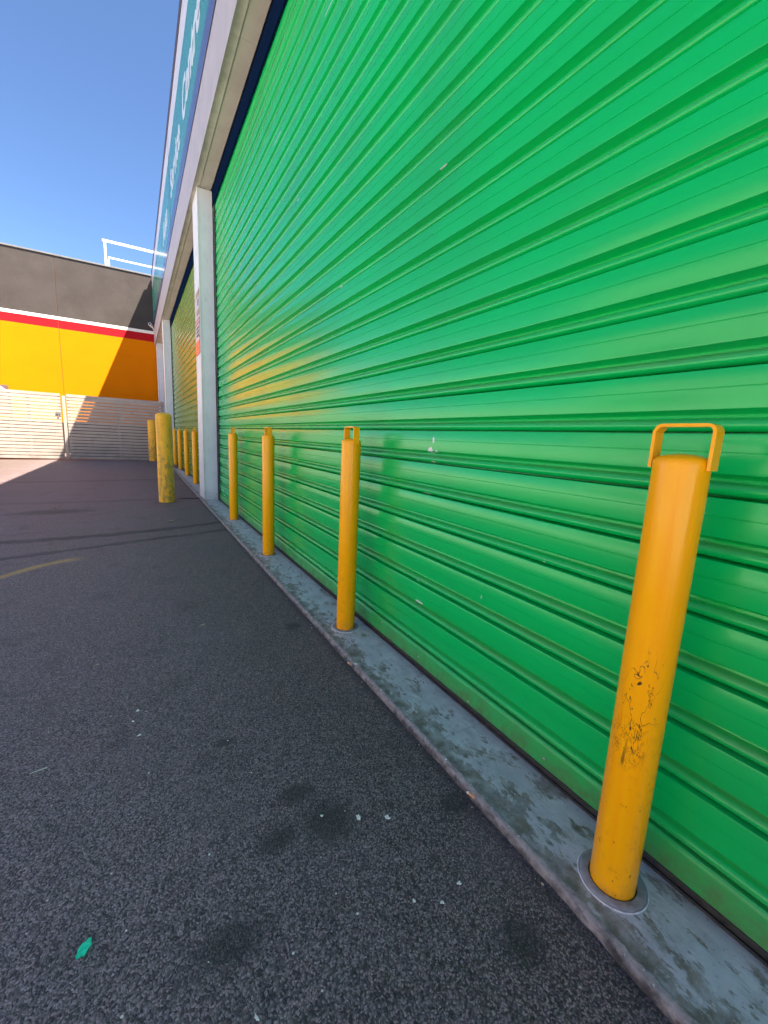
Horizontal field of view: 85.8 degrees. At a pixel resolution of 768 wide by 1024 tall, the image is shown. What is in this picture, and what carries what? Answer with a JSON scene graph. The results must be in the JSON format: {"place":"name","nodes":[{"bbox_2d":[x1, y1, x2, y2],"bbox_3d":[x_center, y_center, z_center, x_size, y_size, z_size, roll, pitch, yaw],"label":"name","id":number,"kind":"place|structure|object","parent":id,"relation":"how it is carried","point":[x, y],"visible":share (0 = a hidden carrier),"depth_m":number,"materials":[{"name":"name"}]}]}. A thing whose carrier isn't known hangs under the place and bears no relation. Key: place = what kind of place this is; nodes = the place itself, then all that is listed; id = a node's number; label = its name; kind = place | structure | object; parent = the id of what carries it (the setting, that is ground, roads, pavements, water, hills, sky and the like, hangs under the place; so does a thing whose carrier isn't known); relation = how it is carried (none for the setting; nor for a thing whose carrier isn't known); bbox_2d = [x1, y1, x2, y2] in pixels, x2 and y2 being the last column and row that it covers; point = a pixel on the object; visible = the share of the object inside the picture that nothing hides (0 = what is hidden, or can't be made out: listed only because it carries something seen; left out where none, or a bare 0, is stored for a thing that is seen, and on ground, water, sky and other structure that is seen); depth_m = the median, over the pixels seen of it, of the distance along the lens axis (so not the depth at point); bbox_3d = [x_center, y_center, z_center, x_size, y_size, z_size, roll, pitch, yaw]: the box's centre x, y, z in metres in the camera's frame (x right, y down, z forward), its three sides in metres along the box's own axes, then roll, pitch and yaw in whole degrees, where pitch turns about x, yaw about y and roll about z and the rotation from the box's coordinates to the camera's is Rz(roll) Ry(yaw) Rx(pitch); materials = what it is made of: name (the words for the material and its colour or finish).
{"place":"outdoors","nodes":[
{"label":"outdoors","id":0,"kind":"place"},
{"bbox_2d":[0,0,178,274],"label":"sky","id":1,"kind":"structure","parent":0,"point":[85,85],"materials":[{"name":"blue"}]},
{"bbox_2d":[0,453,672,1023],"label":"asphalt yard","id":2,"kind":"structure","parent":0,"point":[188,855],"depth_m":1.12,"materials":[{"name":"grey asphalt"}]},
{"bbox_2d":[62,396,69,459],"bbox_3d":[-9.457,-2.470,12.292,0.125,1.910,0.110,-3,11,-31],"label":"gate post","id":3,"kind":"object","parent":2,"relation":"on","point":[65,427],"visible":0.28,"depth_m":12.25,"materials":[{"name":"metal"}]},
{"bbox_2d":[0,389,64,458],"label":"slatted gate","id":4,"kind":"structure","parent":3,"relation":"attached to","point":[25,436],"depth_m":11.86,"materials":[{"name":"metal"}]},
{"bbox_2d":[66,394,163,459],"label":"slatted gate","id":5,"kind":"structure","parent":3,"relation":"attached to","point":[116,439],"depth_m":12.82,"materials":[{"name":"metal"}]},
{"bbox_2d":[0,239,164,452],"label":"banded building","id":6,"kind":"structure","parent":2,"relation":"on","point":[71,326],"depth_m":14.79,"materials":[{"name":"paint"}]},
{"bbox_2d":[0,385,8,409],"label":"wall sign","id":7,"kind":"object","parent":6,"relation":"attached to","point":[3,386],"visible":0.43,"depth_m":14.08,"materials":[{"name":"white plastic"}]},
{"bbox_2d":[75,937,91,959],"bbox_3d":[-0.603,0.877,0.831,0.020,0.002,0.037,3,10,1],"label":"leaf","id":8,"kind":"object","parent":2,"relation":"on","point":[82,950],"visible":1,"depth_m":0.83,"materials":[{"name":"teal plant"}]},
{"bbox_2d":[147,420,156,460],"bbox_3d":[-7.361,-2.262,13.118,0.226,1.308,0.225,-3,11,-31],"label":"protection post","id":9,"kind":"object","parent":2,"relation":"on","point":[152,440],"visible":0.94,"depth_m":13.04,"materials":[{"name":"yellow metal"}]},
{"bbox_2d":[155,413,174,502],"bbox_3d":[-3.106,-0.759,5.867,0.209,1.272,0.209,-3,11,-31],"label":"protection post","id":10,"kind":"object","parent":2,"relation":"on","point":[165,459],"visible":0.98,"depth_m":5.79,"materials":[{"name":"yellow metal"}]},
{"bbox_2d":[154,0,767,966],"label":"service building","id":11,"kind":"structure","parent":2,"relation":"on","point":[488,278],"depth_m":1.33,"materials":[{"name":"paint"}]},
{"bbox_2d":[151,0,216,324],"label":"shop sign","id":12,"kind":"object","parent":11,"relation":"attached to","point":[194,23],"visible":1,"depth_m":6.21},
{"bbox_2d":[195,287,199,321],"bbox_3d":[-2.684,-2.965,5.929,0.008,0.355,0.470,-3,11,-31],"label":"wall notice","id":13,"kind":"object","parent":11,"relation":"attached to","point":[197,313],"depth_m":5.91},
{"bbox_2d":[195,316,200,356],"bbox_3d":[-2.705,-2.536,6.003,0.008,0.485,0.470,-3,11,-31],"label":"notice sign","id":14,"kind":"object","parent":11,"relation":"attached to","point":[197,327],"depth_m":5.97,"materials":[{"name":"white plastic"}]},
{"bbox_2d":[174,468,767,1023],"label":"kerb","id":15,"kind":"structure","parent":2,"relation":"on","point":[676,954],"depth_m":1.10,"materials":[{"name":"concrete"}]},
{"bbox_2d":[173,428,177,464],"bbox_3d":[-6.106,-1.909,12.071,0.152,1.071,0.152,-4,12,-33],"label":"removable bollard","id":16,"kind":"object","parent":15,"relation":"on","point":[175,446],"visible":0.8,"depth_m":12.04,"materials":[{"name":"yellow metal"}]},
{"bbox_2d":[177,428,182,468],"bbox_3d":[-5.320,-1.645,10.773,0.152,1.071,0.152,-3,11,-30],"label":"removable bollard","id":17,"kind":"object","parent":15,"relation":"on","point":[179,436],"visible":0.9,"depth_m":10.74,"materials":[{"name":"yellow metal"}]},
{"bbox_2d":[183,428,189,475],"bbox_3d":[-4.454,-1.351,9.321,0.152,1.071,0.152,-3,11,-32],"label":"removable bollard","id":18,"kind":"object","parent":15,"relation":"on","point":[186,452],"visible":0.99,"depth_m":9.29,"materials":[{"name":"yellow metal"}]},
{"bbox_2d":[192,428,198,483],"bbox_3d":[-3.602,-1.059,7.880,0.152,1.071,0.152,-4,12,-33],"label":"removable bollard","id":19,"kind":"object","parent":15,"relation":"on","point":[195,456],"visible":0.95,"depth_m":7.85,"materials":[{"name":"yellow metal"}]},
{"bbox_2d":[228,427,240,520],"bbox_3d":[-1.740,-0.430,4.774,0.152,1.071,0.152,-2,11,-27],"label":"removable bollard","id":20,"kind":"object","parent":15,"relation":"on","point":[233,470],"visible":0.99,"depth_m":4.74,"materials":[{"name":"yellow metal"}]},
{"bbox_2d":[259,427,277,556],"bbox_3d":[-0.959,-0.158,3.426,0.152,1.071,0.152,-3,11,-31],"label":"removable bollard","id":21,"kind":"object","parent":15,"relation":"on","point":[268,495],"visible":0.98,"depth_m":3.39,"materials":[{"name":"yellow metal"}]},
{"bbox_2d":[331,426,361,632],"bbox_3d":[-0.184,0.103,2.143,0.152,1.071,0.152,-3,12,-31],"label":"removable bollard","id":22,"kind":"object","parent":15,"relation":"on","point":[351,452],"visible":1,"depth_m":2.10,"materials":[{"name":"yellow metal"}]},
{"bbox_2d":[577,423,724,914],"bbox_3d":[0.567,0.356,0.894,0.152,1.071,0.152,-3,11,-31],"label":"removable bollard","id":23,"kind":"object","parent":15,"relation":"on","point":[608,864],"visible":1,"depth_m":0.85,"materials":[{"name":"yellow metal"}]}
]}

